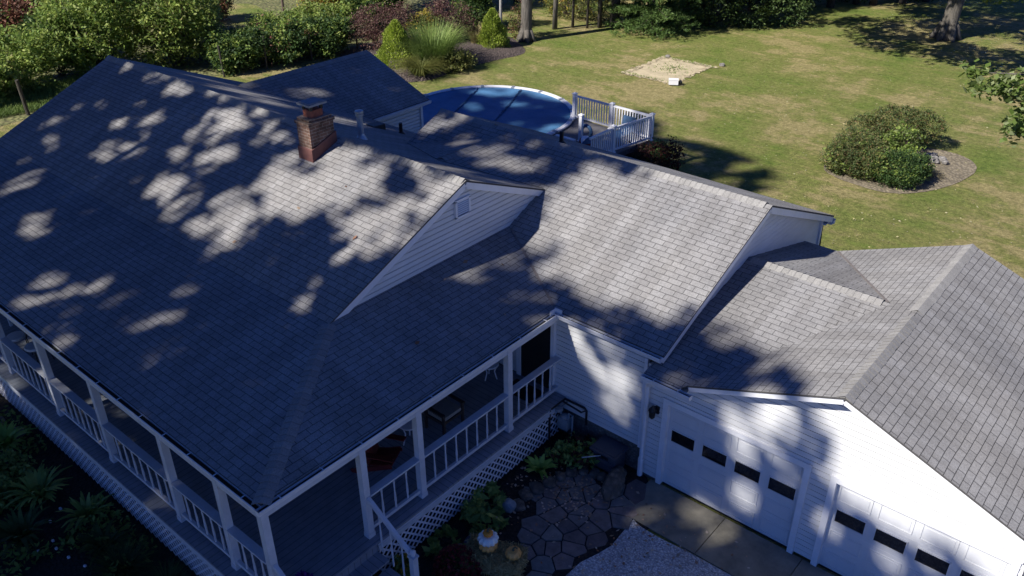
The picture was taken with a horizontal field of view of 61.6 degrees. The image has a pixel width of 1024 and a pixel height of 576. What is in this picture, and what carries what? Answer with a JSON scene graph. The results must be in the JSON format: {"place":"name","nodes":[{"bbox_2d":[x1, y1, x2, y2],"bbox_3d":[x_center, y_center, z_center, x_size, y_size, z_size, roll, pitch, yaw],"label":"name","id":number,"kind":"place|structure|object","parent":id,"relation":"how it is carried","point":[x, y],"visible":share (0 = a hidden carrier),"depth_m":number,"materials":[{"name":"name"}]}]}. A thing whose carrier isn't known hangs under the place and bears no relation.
{"place":"outdoors","nodes":[
{"label":"outdoors","id":0,"kind":"place"},
{"bbox_2d":[0,72,86,119],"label":"tall grass","id":1,"kind":"structure","parent":0,"point":[37,99],"depth_m":40.60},
{"bbox_2d":[219,4,264,24],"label":"clearing","id":2,"kind":"structure","parent":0,"point":[239,13],"depth_m":55.97,"materials":[{"name":"green plant"}]},
{"bbox_2d":[0,0,509,126],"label":"meadow","id":3,"kind":"structure","parent":0,"point":[205,67],"depth_m":47.16,"materials":[{"name":"green plant"}]},
{"bbox_2d":[0,49,33,102],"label":"wild shrub","id":4,"kind":"object","parent":3,"relation":"on","point":[7,80],"visible":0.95,"depth_m":39.85,"materials":[{"name":"green plant"}]},
{"bbox_2d":[0,0,56,44],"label":"broadleaf tree","id":5,"kind":"object","parent":3,"relation":"on","point":[16,12],"visible":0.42,"depth_m":43.74,"materials":[{"name":"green plant"}]},
{"bbox_2d":[0,16,75,94],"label":"wild shrub","id":6,"kind":"object","parent":3,"relation":"on","point":[22,48],"visible":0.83,"depth_m":41.13,"materials":[{"name":"green plant"}]},
{"bbox_2d":[15,10,89,76],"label":"wild shrub","id":7,"kind":"object","parent":3,"relation":"on","point":[26,16],"visible":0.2,"depth_m":42.93,"materials":[{"name":"green plant"}]},
{"bbox_2d":[22,0,149,76],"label":"wild shrub","id":8,"kind":"object","parent":3,"relation":"on","point":[89,13],"visible":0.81,"depth_m":42.74,"materials":[{"name":"green plant"}]},
{"bbox_2d":[105,0,225,68],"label":"wild shrub","id":9,"kind":"object","parent":3,"relation":"on","point":[175,20],"visible":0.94,"depth_m":43.77,"materials":[{"name":"green plant"}]},
{"bbox_2d":[160,0,226,43],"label":"wild shrub","id":10,"kind":"object","parent":3,"relation":"on","point":[219,2],"visible":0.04,"depth_m":47.93,"materials":[{"name":"green plant"}]},
{"bbox_2d":[15,16,394,114],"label":"wire fence","id":11,"kind":"object","parent":3,"relation":"on","point":[24,103],"visible":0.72,"depth_m":43.54,"materials":[{"name":"metal"}]},
{"bbox_2d":[218,0,236,23],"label":"wild shrub","id":12,"kind":"object","parent":3,"relation":"on","point":[225,7],"visible":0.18,"depth_m":53.78,"materials":[{"name":"green plant"}]},
{"bbox_2d":[197,21,274,75],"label":"wild shrub","id":13,"kind":"object","parent":3,"relation":"on","point":[249,40],"visible":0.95,"depth_m":44.01,"materials":[{"name":"green plant"}]},
{"bbox_2d":[242,5,309,28],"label":"wild shrub","id":14,"kind":"object","parent":3,"relation":"on","point":[272,17],"visible":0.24,"depth_m":48.62,"materials":[{"name":"green plant"}]},
{"bbox_2d":[251,13,317,65],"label":"wild shrub","id":15,"kind":"object","parent":3,"relation":"on","point":[288,35],"visible":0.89,"depth_m":45.16,"materials":[{"name":"green plant"}]},
{"bbox_2d":[297,0,349,12],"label":"yellow tree","id":16,"kind":"object","parent":3,"relation":"on","point":[329,1],"visible":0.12,"depth_m":52.75,"materials":[{"name":"green plant"}]},
{"bbox_2d":[292,0,355,22],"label":"wild shrub","id":17,"kind":"object","parent":3,"relation":"on","point":[313,7],"visible":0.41,"depth_m":49.77,"materials":[{"name":"green plant"}]},
{"bbox_2d":[299,10,356,59],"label":"wild shrub","id":18,"kind":"object","parent":3,"relation":"on","point":[327,26],"visible":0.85,"depth_m":46.49,"materials":[{"name":"green plant"}]},
{"bbox_2d":[340,0,412,29],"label":"wild shrub","id":19,"kind":"object","parent":3,"relation":"on","point":[357,4],"visible":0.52,"depth_m":51.02,"materials":[{"name":"green plant"}]},
{"bbox_2d":[450,0,498,29],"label":"evergreen shrub","id":20,"kind":"object","parent":3,"relation":"on","point":[483,9],"visible":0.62,"depth_m":50.64,"materials":[{"name":"green plant"}]},
{"bbox_2d":[295,570,312,575],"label":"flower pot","id":21,"kind":"object","parent":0,"point":[302,573],"visible":1,"depth_m":14.43,"materials":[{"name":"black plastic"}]},
{"bbox_2d":[0,0,1023,575],"bbox_3d":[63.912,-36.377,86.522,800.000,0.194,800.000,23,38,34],"label":"lawn","id":22,"kind":"structure","parent":0,"point":[812,90],"depth_m":41.02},
{"bbox_2d":[0,391,203,575],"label":"planting bed","id":23,"kind":"object","parent":22,"relation":"on","point":[81,480],"depth_m":17.30,"materials":[{"name":"soil"}]},
{"bbox_2d":[0,420,36,450],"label":"fern","id":24,"kind":"object","parent":23,"relation":"on","point":[9,432],"visible":0.93,"depth_m":19.27,"materials":[{"name":"green plant"}]},
{"bbox_2d":[0,445,44,510],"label":"ground shrub","id":25,"kind":"object","parent":23,"relation":"on","point":[6,479],"visible":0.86,"depth_m":18.18,"materials":[{"name":"green plant"}]},
{"bbox_2d":[0,500,54,559],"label":"fern","id":26,"kind":"object","parent":23,"relation":"on","point":[15,528],"visible":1,"depth_m":16.81,"materials":[{"name":"green plant"}]},
{"bbox_2d":[0,463,72,510],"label":"fern","id":27,"kind":"object","parent":23,"relation":"on","point":[40,478],"visible":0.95,"depth_m":17.78,"materials":[{"name":"green plant"}]},
{"bbox_2d":[0,405,156,575],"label":"ground cover","id":28,"kind":"object","parent":23,"relation":"on","point":[63,542],"visible":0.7,"depth_m":16.89,"materials":[{"name":"green plant"}]},
{"bbox_2d":[55,489,117,532],"bbox_3d":[-8.559,4.488,17.246,1.101,0.429,1.188,-2,30,-3],"label":"fern","id":29,"kind":"object","parent":23,"relation":"on","point":[81,505],"visible":0.94,"depth_m":17.29,"materials":[{"name":"green plant"}]},
{"bbox_2d":[140,552,196,575],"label":"grass clump","id":30,"kind":"object","parent":23,"relation":"on","point":[170,572],"visible":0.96,"depth_m":15.97,"materials":[{"name":"green plant"}]},
{"bbox_2d":[340,34,524,81],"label":"mulch bed","id":31,"kind":"object","parent":22,"relation":"on","point":[485,54],"visible":0.38,"depth_m":46.87,"materials":[{"name":"brown wood"}]},
{"bbox_2d":[347,0,419,50],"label":"barberry","id":32,"kind":"object","parent":31,"relation":"on","point":[375,34],"visible":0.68,"depth_m":46.82,"materials":[{"name":"purple plant"}]},
{"bbox_2d":[374,19,414,68],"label":"dwarf conifer","id":33,"kind":"object","parent":31,"relation":"on","point":[389,34],"visible":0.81,"depth_m":44.14,"materials":[{"name":"green plant"}]},
{"bbox_2d":[388,53,446,76],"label":"ornamental grass","id":34,"kind":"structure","parent":31,"relation":"on","point":[418,67],"depth_m":43.30,"materials":[{"name":"green plant"}]},
{"bbox_2d":[399,7,442,42],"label":"flowering shrub","id":35,"kind":"object","parent":31,"relation":"on","point":[421,20],"visible":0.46,"depth_m":47.07,"materials":[{"name":"green plant"}]},
{"bbox_2d":[387,18,473,67],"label":"ornamental grass","id":36,"kind":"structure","parent":31,"relation":"on","point":[428,46],"depth_m":44.17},
{"bbox_2d":[423,0,479,41],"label":"barberry","id":37,"kind":"object","parent":31,"relation":"on","point":[438,11],"visible":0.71,"depth_m":47.90,"materials":[{"name":"purple plant"}]},
{"bbox_2d":[436,45,480,73],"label":"shrub","id":38,"kind":"object","parent":31,"relation":"on","point":[461,57],"visible":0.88,"depth_m":44.11,"materials":[{"name":"green plant"}]},
{"bbox_2d":[461,24,482,43],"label":"ornamental grass","id":39,"kind":"object","parent":31,"relation":"on","point":[473,38],"depth_m":48.06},
{"bbox_2d":[476,8,511,48],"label":"dwarf conifer","id":40,"kind":"object","parent":31,"relation":"on","point":[494,31],"visible":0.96,"depth_m":47.42,"materials":[{"name":"green plant"}]},
{"bbox_2d":[516,0,535,42],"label":"oak tree","id":41,"kind":"object","parent":31,"relation":"on","point":[526,34],"visible":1,"depth_m":48.97,"materials":[{"name":"grey plant"}]},
{"bbox_2d":[423,85,574,134],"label":"swimming pool","id":42,"kind":"structure","parent":22,"relation":"on","point":[540,111],"depth_m":36.04,"materials":[{"name":"blue plastic"}]},
{"bbox_2d":[0,50,1023,575],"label":"house","id":43,"kind":"structure","parent":22,"relation":"on","point":[204,394],"depth_m":17.49,"materials":[{"name":"wood"}]},
{"bbox_2d":[6,331,32,354],"bbox_3d":[-11.770,1.175,20.440,0.516,0.893,0.466,-18,35,-27],"label":"round table","id":44,"kind":"object","parent":43,"relation":"on","point":[16,336],"visible":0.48,"depth_m":20.37,"materials":[{"name":"metal"}]},
{"bbox_2d":[24,341,54,366],"bbox_3d":[-11.148,1.374,20.094,0.465,0.894,0.516,9,32,15],"label":"metal chair","id":45,"kind":"object","parent":43,"relation":"on","point":[29,347],"visible":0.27,"depth_m":19.95,"materials":[{"name":"grey metal"}]},
{"bbox_2d":[183,146,505,343],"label":"roof leaves","id":46,"kind":"object","parent":43,"relation":"on","point":[354,237],"visible":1,"depth_m":18.70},
{"bbox_2d":[350,434,405,472],"bbox_3d":[-2.661,3.170,16.906,0.959,0.986,0.770,8,31,13],"label":"adirondack chair","id":47,"kind":"object","parent":43,"relation":"on","point":[378,458],"visible":0.71,"depth_m":16.88,"materials":[{"name":"red paint"}]},
{"bbox_2d":[400,420,411,445],"bbox_3d":[-2.095,2.956,17.682,0.480,0.509,0.473,23,38,34],"label":"side table","id":48,"kind":"object","parent":43,"relation":"on","point":[407,426],"visible":0.38,"depth_m":17.44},
{"bbox_2d":[424,393,464,434],"bbox_3d":[-1.448,2.489,17.987,0.662,0.992,0.670,23,38,34],"label":"armchair","id":49,"kind":"object","parent":43,"relation":"on","point":[444,411],"visible":0.68,"depth_m":17.95,"materials":[{"name":"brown wood"}]},
{"bbox_2d":[485,362,498,380],"bbox_3d":[-0.496,1.887,19.588,0.400,0.409,0.394,23,38,34],"label":"side table","id":50,"kind":"object","parent":43,"relation":"on","point":[494,366],"visible":0.59,"depth_m":19.45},
{"bbox_2d":[503,379,543,402],"bbox_3d":[0.255,2.303,19.244,0.800,0.016,0.500,23,38,34],"label":"doormat","id":51,"kind":"object","parent":43,"relation":"on","point":[522,393],"visible":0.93,"depth_m":19.15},
{"bbox_2d":[516,326,550,388],"bbox_3d":[0.496,1.238,19.054,0.990,2.050,0.070,23,38,34],"label":"screen door","id":52,"kind":"structure","parent":43,"relation":"in","point":[535,352],"depth_m":19.23,"materials":[{"name":"metal"}]},
{"bbox_2d":[555,401,572,441],"bbox_3d":[1.127,3.033,19.121,0.369,0.940,0.428,-10,32,-16],"label":"gas meter","id":53,"kind":"object","parent":43,"relation":"attached to","point":[564,421],"visible":0.94,"depth_m":18.98,"materials":[{"name":"grey paint"}]},
{"bbox_2d":[663,407,803,547],"bbox_3d":[4.268,3.660,16.880,2.837,2.130,0.068,23,38,34],"label":"garage door","id":54,"kind":"structure","parent":43,"relation":"in","point":[754,487],"depth_m":16.84,"materials":[{"name":"paint"}]},
{"bbox_2d":[818,484,1010,575],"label":"garage door","id":55,"kind":"structure","parent":43,"relation":"in","point":[864,536],"depth_m":15.01,"materials":[{"name":"paint"}]},
{"bbox_2d":[377,429,647,575],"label":"planting bed","id":56,"kind":"object","parent":22,"relation":"on","point":[463,527],"visible":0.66,"depth_m":18.18,"materials":[{"name":"soil"}]},
{"bbox_2d":[391,553,419,575],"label":"shrub","id":57,"kind":"object","parent":56,"relation":"on","point":[397,568],"visible":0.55,"depth_m":15.81,"materials":[{"name":"green plant"}]},
{"bbox_2d":[422,523,464,558],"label":"hosta","id":58,"kind":"object","parent":56,"relation":"on","point":[436,547],"visible":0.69,"depth_m":16.78,"materials":[{"name":"green plant"}]},
{"bbox_2d":[431,544,482,575],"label":"chrysanthemum","id":59,"kind":"object","parent":56,"relation":"on","point":[454,552],"visible":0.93,"depth_m":15.90,"materials":[{"name":"red plant"}]},
{"bbox_2d":[459,479,509,534],"bbox_3d":[-0.567,4.395,17.395,1.108,0.578,1.386,-7,31,-11],"label":"hosta","id":60,"kind":"object","parent":56,"relation":"on","point":[476,508],"visible":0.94,"depth_m":17.21,"materials":[{"name":"green plant"}]},
{"bbox_2d":[502,498,515,512],"bbox_3d":[-0.058,4.434,17.514,0.318,0.300,0.271,23,38,34],"label":"garden rock","id":61,"kind":"object","parent":56,"relation":"on","point":[508,505],"visible":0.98,"depth_m":17.41,"materials":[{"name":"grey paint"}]},
{"bbox_2d":[519,488,532,501],"bbox_3d":[0.285,4.295,17.841,0.262,0.123,0.350,-15,33,-23],"label":"edging stone","id":62,"kind":"object","parent":56,"relation":"on","point":[525,495],"visible":1,"depth_m":17.78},
{"bbox_2d":[522,454,557,479],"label":"fern","id":63,"kind":"object","parent":56,"relation":"on","point":[541,464],"visible":1,"depth_m":18.46,"materials":[{"name":"green plant"}]},
{"bbox_2d":[548,398,587,444],"bbox_3d":[1.245,2.988,19.121,0.850,1.056,0.420,3,31,6],"label":"pipe guard","id":64,"kind":"object","parent":56,"relation":"on","point":[571,406],"visible":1,"depth_m":18.87,"materials":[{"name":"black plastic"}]},
{"bbox_2d":[545,431,599,469],"bbox_3d":[1.352,3.519,18.692,1.346,0.658,0.980,1,30,2],"label":"leafy plant","id":65,"kind":"object","parent":56,"relation":"on","point":[578,448],"visible":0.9,"depth_m":18.59,"materials":[{"name":"green plant"}]},
{"bbox_2d":[582,435,628,472],"bbox_3d":[1.996,3.657,18.468,0.719,0.552,0.750,23,38,34],"label":"storage box","id":66,"kind":"object","parent":56,"relation":"on","point":[609,452],"visible":0.89,"depth_m":18.35,"materials":[{"name":"grey plastic"}]},
{"bbox_2d":[601,465,626,500],"bbox_3d":[2.123,4.103,17.980,0.423,0.420,1.001,12,33,21],"label":"boulder","id":67,"kind":"object","parent":56,"relation":"on","point":[612,485],"visible":1,"depth_m":17.80,"materials":[{"name":"stone"}]},
{"bbox_2d":[505,0,535,37],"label":"sapling bush","id":68,"kind":"object","parent":22,"relation":"on","point":[518,26],"visible":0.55,"depth_m":49.52,"materials":[{"name":"green plant"}]},
{"bbox_2d":[430,471,648,575],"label":"patio bed","id":69,"kind":"object","parent":22,"relation":"on","point":[510,532],"visible":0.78,"depth_m":16.97,"materials":[{"name":"soil"}]},
{"bbox_2d":[514,499,525,511],"bbox_3d":[0.124,4.442,17.595,0.388,0.132,0.298,23,38,34],"label":"edging stone","id":70,"kind":"object","parent":69,"relation":"on","point":[520,505],"visible":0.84,"depth_m":17.51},
{"bbox_2d":[552,0,557,29],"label":"tree trunk","id":71,"kind":"object","parent":22,"relation":"on","point":[555,15],"visible":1,"depth_m":51.46,"materials":[{"name":"grey plant"}]},
{"bbox_2d":[571,0,574,27],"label":"tree trunk","id":72,"kind":"object","parent":22,"relation":"on","point":[573,13],"visible":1,"depth_m":51.83,"materials":[{"name":"grey plant"}]},
{"bbox_2d":[539,0,611,20],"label":"undergrowth shrub","id":73,"kind":"object","parent":22,"relation":"on","point":[565,14],"visible":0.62,"depth_m":53.95,"materials":[{"name":"green plant"}]},
{"bbox_2d":[586,0,589,27],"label":"tree trunk","id":74,"kind":"object","parent":22,"relation":"on","point":[587,17],"visible":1,"depth_m":51.70,"materials":[{"name":"brown plant"}]},
{"bbox_2d":[597,0,601,27],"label":"tree trunk","id":75,"kind":"object","parent":22,"relation":"on","point":[599,24],"visible":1,"depth_m":51.77,"materials":[{"name":"brown plant"}]},
{"bbox_2d":[553,92,654,161],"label":"pool deck","id":76,"kind":"structure","parent":22,"relation":"on","point":[573,131],"depth_m":32.35,"materials":[{"name":"grey"}]},
{"bbox_2d":[579,136,590,145],"bbox_3d":[2.701,-5.382,31.659,0.480,0.480,0.480,23,38,34],"label":"beach ball","id":77,"kind":"object","parent":76,"relation":"on","point":[585,140],"visible":0.58,"depth_m":31.47,"materials":[{"name":"blue plastic"}]},
{"bbox_2d":[583,124,592,136],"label":"pool toys","id":78,"kind":"object","parent":76,"relation":"on","point":[589,129],"visible":0.63,"depth_m":32.23},
{"bbox_2d":[606,115,636,144],"bbox_3d":[4.095,-5.922,32.258,0.550,0.792,1.210,23,38,34],"label":"lounge chair","id":79,"kind":"object","parent":76,"relation":"on","point":[626,119],"visible":0.38,"depth_m":32.42,"materials":[{"name":"metal"}]},
{"bbox_2d":[609,0,620,26],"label":"tree trunk","id":80,"kind":"object","parent":22,"relation":"on","point":[613,16],"visible":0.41,"depth_m":51.87,"materials":[{"name":"brown plant"}]},
{"bbox_2d":[566,519,730,575],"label":"gravel drive","id":81,"kind":"structure","parent":22,"relation":"on","point":[657,560],"depth_m":16.36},
{"bbox_2d":[593,0,707,40],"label":"shrub","id":82,"kind":"object","parent":22,"relation":"on","point":[654,12],"visible":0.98,"depth_m":50.58,"materials":[{"name":"green plant"}]},
{"bbox_2d":[627,135,691,170],"bbox_3d":[5.239,-4.685,31.567,2.159,1.728,2.572,23,38,34],"label":"burning bush","id":83,"kind":"object","parent":22,"relation":"on","point":[664,150],"visible":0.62,"depth_m":31.35,"materials":[{"name":"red plant"}]},
{"bbox_2d":[628,58,709,80],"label":"sand pit","id":84,"kind":"object","parent":22,"relation":"on","point":[645,71],"visible":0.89,"depth_m":44.46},
{"bbox_2d":[621,56,713,81],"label":"sand weeds","id":85,"kind":"object","parent":84,"relation":"on","point":[670,68],"visible":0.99,"depth_m":44.53,"materials":[{"name":"green plant"}]},
{"bbox_2d":[621,56,715,83],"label":"sand edge","id":86,"kind":"object","parent":84,"relation":"on","point":[676,59],"visible":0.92,"depth_m":44.45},
{"bbox_2d":[669,78,681,84],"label":"utility box","id":87,"kind":"object","parent":22,"relation":"on","point":[673,81],"visible":1,"depth_m":42.03,"materials":[{"name":"white plastic"}]},
{"bbox_2d":[623,479,833,575],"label":"concrete apron","id":88,"kind":"object","parent":22,"relation":"on","point":[687,518],"visible":1,"depth_m":16.83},
{"bbox_2d":[682,0,819,30],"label":"dark undergrowth","id":89,"kind":"object","parent":22,"relation":"on","point":[769,7],"visible":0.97,"depth_m":51.68,"materials":[{"name":"green plant"}]},
{"bbox_2d":[671,0,932,10],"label":"dark undergrowth","id":90,"kind":"object","parent":22,"relation":"on","point":[759,1],"visible":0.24,"depth_m":56.48,"materials":[{"name":"green plant"}]},
{"bbox_2d":[826,0,834,7],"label":"woodland tree","id":91,"kind":"object","parent":22,"relation":"on","point":[830,3],"visible":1,"depth_m":56.36,"materials":[{"name":"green plant"}]},
{"bbox_2d":[824,147,976,193],"bbox_3d":[14.941,-4.664,33.060,4.722,0.001,5.672,23,38,34],"label":"island bed","id":92,"kind":"object","parent":22,"relation":"on","point":[958,168],"visible":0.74,"depth_m":32.22,"materials":[{"name":"wood mulch"},{"name":"green shrub leaves"},{"name":"stone"}]},
{"bbox_2d":[817,125,893,181],"bbox_3d":[13.354,-5.222,32.738,3.039,1.355,3.607,23,38,34],"label":"island shrub","id":93,"kind":"object","parent":92,"relation":"on","point":[849,159],"visible":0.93,"depth_m":32.17,"materials":[{"name":"green plant"}]},
{"bbox_2d":[842,103,951,145],"bbox_3d":[15.472,-6.617,34.787,4.033,1.663,2.672,-1,30,-1],"label":"island shrub","id":94,"kind":"object","parent":92,"relation":"on","point":[882,125],"visible":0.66,"depth_m":34.36,"materials":[{"name":"green plant"}]},
{"bbox_2d":[864,147,936,190],"bbox_3d":[14.290,-4.576,31.674,2.434,1.307,2.779,23,38,34],"label":"island shrub","id":95,"kind":"object","parent":92,"relation":"on","point":[903,173],"visible":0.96,"depth_m":31.25,"materials":[{"name":"green plant"}]},
{"bbox_2d":[878,119,926,152],"bbox_3d":[15.060,-5.682,33.087,1.786,1.756,1.419,23,38,34],"label":"young azalea","id":96,"kind":"object","parent":92,"relation":"on","point":[895,134],"visible":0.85,"depth_m":32.95,"materials":[{"name":"green plant"}]},
{"bbox_2d":[929,0,1022,42],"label":"lawn tree","id":97,"kind":"object","parent":22,"relation":"on","point":[947,27],"visible":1,"depth_m":48.74,"materials":[{"name":"grey plant"}]},
{"bbox_2d":[958,59,1023,147],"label":"maple tree","id":98,"kind":"object","parent":22,"relation":"on","point":[1002,84],"visible":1,"depth_m":20.41,"materials":[{"name":"green plant"}]},
{"bbox_2d":[517,471,646,575],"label":"flagstone patio","id":99,"kind":"structure","parent":0,"point":[525,536],"depth_m":17.20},
{"bbox_2d":[459,532,529,575],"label":"hay bale","id":100,"kind":"object","parent":99,"relation":"on","point":[496,562],"visible":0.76,"depth_m":15.99,"materials":[{"name":"plant"}]},
{"bbox_2d":[478,543,497,552],"bbox_3d":[-0.448,4.819,16.133,0.370,0.187,0.374,23,38,34],"label":"pumpkin","id":101,"kind":"object","parent":100,"relation":"on","point":[487,549],"visible":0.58,"depth_m":15.99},
{"bbox_2d":[477,530,498,547],"bbox_3d":[-0.447,4.677,16.048,0.396,0.177,0.396,23,38,34],"label":"pumpkin","id":102,"kind":"object","parent":101,"relation":"on","point":[487,542],"visible":0.91,"depth_m":15.93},
{"bbox_2d":[483,527,492,537],"bbox_3d":[-0.449,4.517,15.956,0.193,0.217,0.196,23,38,34],"label":"pumpkin","id":103,"kind":"object","parent":102,"relation":"on","point":[487,532],"visible":1,"depth_m":15.92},
{"bbox_2d":[505,546,521,560],"bbox_3d":[0.025,4.885,15.918,0.299,0.285,0.299,23,38,34],"label":"pumpkin","id":104,"kind":"object","parent":100,"relation":"on","point":[513,553],"visible":1,"depth_m":15.85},
{"bbox_2d":[529,481,544,494],"bbox_3d":[0.521,4.200,18.014,0.286,0.128,0.382,-10,32,-16],"label":"edging stone","id":105,"kind":"object","parent":99,"relation":"on","point":[536,487],"visible":1,"depth_m":17.95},
{"bbox_2d":[543,476,555,488],"bbox_3d":[0.797,4.107,18.158,0.288,0.133,0.343,3,31,6],"label":"edging stone","id":106,"kind":"object","parent":99,"relation":"on","point":[549,482],"visible":1,"depth_m":18.09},
{"bbox_2d":[556,471,565,481],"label":"edging stone","id":107,"kind":"object","parent":99,"relation":"on","point":[560,476],"visible":1,"depth_m":18.25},
{"bbox_2d":[566,466,576,477],"bbox_3d":[1.275,3.948,18.429,0.249,0.124,0.329,2,30,4],"label":"edging stone","id":108,"kind":"object","parent":99,"relation":"on","point":[571,473],"visible":0.99,"depth_m":18.36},
{"bbox_2d":[577,466,588,475],"bbox_3d":[1.528,3.937,18.445,0.235,0.131,0.275,12,33,20],"label":"edging stone","id":109,"kind":"object","parent":99,"relation":"on","point":[583,471],"visible":1,"depth_m":18.38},
{"bbox_2d":[441,456,760,575],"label":"fallen leaves","id":110,"kind":"object","parent":99,"relation":"on","point":[589,516],"visible":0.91,"depth_m":17.58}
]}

